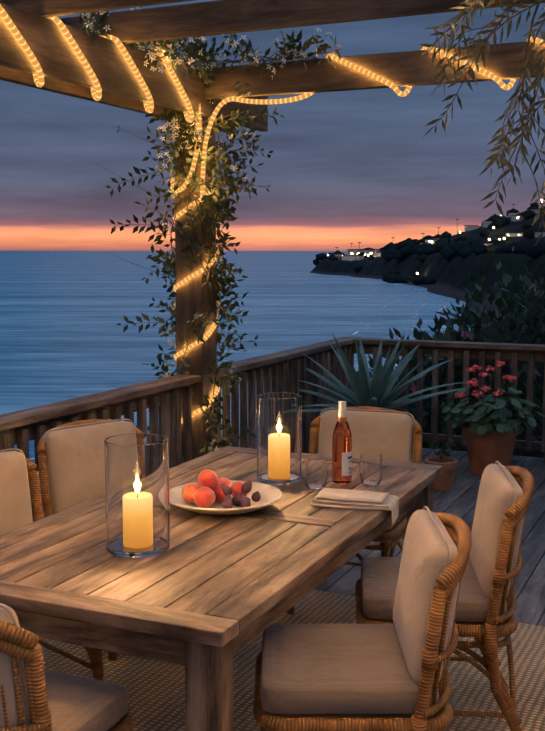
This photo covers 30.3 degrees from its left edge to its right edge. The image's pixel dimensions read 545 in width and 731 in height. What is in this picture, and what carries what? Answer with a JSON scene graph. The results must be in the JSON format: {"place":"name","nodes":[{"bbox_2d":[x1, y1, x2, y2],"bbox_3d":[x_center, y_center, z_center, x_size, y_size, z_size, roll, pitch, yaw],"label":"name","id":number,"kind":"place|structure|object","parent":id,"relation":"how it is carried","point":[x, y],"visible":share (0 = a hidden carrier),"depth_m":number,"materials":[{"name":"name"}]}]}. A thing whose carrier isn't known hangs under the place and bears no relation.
{"place":"outdoors","nodes":[
{"label":"outdoors","id":0,"kind":"place"},
{"bbox_2d":[0,251,469,507],"bbox_3d":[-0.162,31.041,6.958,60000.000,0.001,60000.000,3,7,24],"label":"sea","id":1,"kind":"structure","parent":0,"point":[63,336],"depth_m":494.19,"materials":[{"name":"blue liquid"}]},
{"bbox_2d":[29,273,447,459],"bbox_3d":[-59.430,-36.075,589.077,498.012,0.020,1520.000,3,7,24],"label":"surf foam","id":2,"kind":"object","parent":1,"relation":"on","point":[416,313],"depth_m":500.67,"materials":[{"name":"white liquid"}]},
{"bbox_2d":[0,0,544,250],"label":"sky","id":3,"kind":"structure","parent":0,"point":[343,168],"materials":[{"name":"blue"}]},
{"bbox_2d":[221,261,544,457],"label":"slope shrubs","id":4,"kind":"object","parent":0,"point":[525,328],"visible":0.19,"depth_m":9.33,"materials":[{"name":"green plant"}]},
{"bbox_2d":[310,206,544,330],"bbox_3d":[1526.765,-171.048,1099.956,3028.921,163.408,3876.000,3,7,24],"label":"coast terrain","id":5,"kind":"structure","parent":0,"point":[452,277],"depth_m":854.26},
{"bbox_2d":[313,198,544,284],"bbox_3d":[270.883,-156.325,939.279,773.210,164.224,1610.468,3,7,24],"label":"headland trees","id":6,"kind":"object","parent":5,"relation":"on","point":[462,247],"visible":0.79,"depth_m":1068.74,"materials":[{"name":"green"}]},
{"bbox_2d":[327,199,544,273],"bbox_3d":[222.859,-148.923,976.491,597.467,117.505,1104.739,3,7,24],"label":"hillside house lights","id":7,"kind":"object","parent":5,"relation":"on","point":[352,254],"visible":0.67,"depth_m":1268.09,"materials":[{"name":"grey"}]},
{"bbox_2d":[313,448,544,626],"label":"deck floor","id":8,"kind":"structure","parent":0,"point":[459,498],"depth_m":5.74,"materials":[{"name":"grey wood"}]},
{"bbox_2d":[0,0,544,463],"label":"pergola frame","id":9,"kind":"object","parent":8,"relation":"on","point":[54,52],"visible":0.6,"depth_m":4.95,"materials":[{"name":"brown wood"}]},
{"bbox_2d":[75,7,340,462],"bbox_3d":[-0.560,-0.434,5.589,1.500,2.911,1.416,-4,8,-31],"label":"jasmine vine","id":10,"kind":"object","parent":9,"relation":"attached to","point":[198,55],"visible":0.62,"depth_m":5.74,"materials":[{"name":"green plant"}]},
{"bbox_2d":[0,4,544,423],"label":"rope lights","id":11,"kind":"object","parent":9,"relation":"attached to","point":[96,92],"visible":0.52,"depth_m":5.20},
{"bbox_2d":[418,0,544,246],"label":"hanging branches","id":12,"kind":"object","parent":9,"relation":"attached to","point":[493,158],"visible":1,"depth_m":2.93,"materials":[{"name":"green plant"}]},
{"bbox_2d":[0,337,544,506],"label":"deck railing","id":13,"kind":"object","parent":8,"relation":"on","point":[283,371],"visible":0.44,"depth_m":6.75,"materials":[{"name":"brown wood"}]},
{"bbox_2d":[39,590,544,730],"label":"jute rug","id":14,"kind":"object","parent":8,"relation":"on","point":[156,694],"depth_m":3.83,"materials":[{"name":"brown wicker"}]},
{"bbox_2d":[0,448,103,680],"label":"chair","id":15,"kind":"object","parent":14,"relation":"on","point":[17,471],"visible":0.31,"depth_m":3.77,"materials":[{"name":"fabric"}]},
{"bbox_2d":[0,603,133,730],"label":"chair","id":16,"kind":"object","parent":14,"relation":"on","point":[35,695],"visible":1,"depth_m":2.19,"materials":[{"name":"fabric"}]},
{"bbox_2d":[37,419,142,660],"bbox_3d":[-0.652,0.702,4.277,0.557,0.881,0.592,-6,9,-43],"label":"chair","id":17,"kind":"object","parent":14,"relation":"on","point":[71,459],"visible":0.31,"depth_m":4.25,"materials":[{"name":"fabric"}]},
{"bbox_2d":[0,446,442,730],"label":"dining table","id":18,"kind":"object","parent":14,"relation":"on","point":[203,599],"visible":0.69,"depth_m":2.80,"materials":[{"name":"brown wood"}]},
{"bbox_2d":[104,433,169,556],"bbox_3d":[-0.399,0.380,2.971,0.188,0.330,0.188,3,7,24],"label":"hurricane glass","id":19,"kind":"object","parent":18,"relation":"on","point":[137,502],"visible":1,"depth_m":2.90,"materials":[{"name":"clear glass"}]},
{"bbox_2d":[169,480,282,514],"bbox_3d":[-0.168,0.465,3.473,0.410,0.046,0.410,3,7,24],"label":"plate","id":20,"kind":"object","parent":18,"relation":"on","point":[270,495],"visible":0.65,"depth_m":3.44,"materials":[{"name":"ceramic"}]},
{"bbox_2d":[182,470,260,507],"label":"peaches and figs","id":21,"kind":"object","parent":20,"relation":"on","point":[210,488],"visible":0.94,"depth_m":3.44,"materials":[{"name":"orange food"}]},
{"bbox_2d":[257,392,301,484],"bbox_3d":[0.025,0.278,3.860,0.172,0.330,0.172,3,7,24],"label":"hurricane glass","id":22,"kind":"object","parent":18,"relation":"on","point":[279,429],"visible":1,"depth_m":3.79,"materials":[{"name":"clear glass"}]},
{"bbox_2d":[304,456,327,490],"bbox_3d":[0.161,0.400,3.724,0.087,0.118,0.087,3,7,24],"label":"glass","id":23,"kind":"object","parent":18,"relation":"on","point":[316,472],"visible":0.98,"depth_m":3.69,"materials":[{"name":"clear glass"}]},
{"bbox_2d":[332,401,351,483],"bbox_3d":[0.264,0.290,3.811,0.074,0.312,0.075,-5,8,-35],"label":"wine bottle","id":24,"kind":"object","parent":18,"relation":"on","point":[342,455],"visible":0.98,"depth_m":3.79,"materials":[{"name":"orange"}]},
{"bbox_2d":[310,488,398,528],"bbox_3d":[0.292,0.495,3.531,0.285,0.096,0.170,2,7,16],"label":"napkin","id":25,"kind":"object","parent":18,"relation":"on","point":[347,499],"visible":1,"depth_m":3.48,"materials":[{"name":"beige fabric"}]},
{"bbox_2d":[359,452,382,486],"bbox_3d":[0.371,0.392,3.788,0.087,0.118,0.087,3,7,24],"label":"glass","id":26,"kind":"object","parent":18,"relation":"on","point":[371,469],"visible":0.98,"depth_m":3.75,"materials":[{"name":"clear glass"}]},
{"bbox_2d":[287,406,422,614],"bbox_3d":[0.371,0.664,4.610,0.557,0.881,0.592,3,7,21],"label":"chair","id":27,"kind":"object","parent":14,"relation":"on","point":[390,434],"visible":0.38,"depth_m":4.67,"materials":[{"name":"fabric"}]},
{"bbox_2d":[253,506,471,730],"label":"chair","id":28,"kind":"object","parent":14,"relation":"on","point":[395,676],"visible":1,"depth_m":2.62,"materials":[{"name":"fabric"}]},
{"bbox_2d":[355,461,533,730],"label":"chair","id":29,"kind":"object","parent":14,"relation":"on","point":[486,619],"visible":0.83,"depth_m":3.26,"materials":[{"name":"fabric"}]},
{"bbox_2d":[298,332,468,414],"bbox_3d":[0.714,0.264,7.352,1.604,1.058,1.439,3,7,24],"label":"agave pot","id":30,"kind":"object","parent":8,"relation":"on","point":[374,390],"visible":0.54,"depth_m":7.24,"materials":[{"name":"plant"}]},
{"bbox_2d":[425,434,457,490],"bbox_3d":[1.158,0.650,6.900,0.226,0.396,0.226,3,7,24],"label":"pot plant","id":31,"kind":"object","parent":8,"relation":"on","point":[443,481],"visible":0.9,"depth_m":6.85,"materials":[{"name":"green plant"}]},
{"bbox_2d":[440,360,544,475],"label":"geranium pot","id":32,"kind":"object","parent":8,"relation":"on","point":[491,425],"visible":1,"depth_m":7.24,"materials":[{"name":"ceramic"}]}
]}

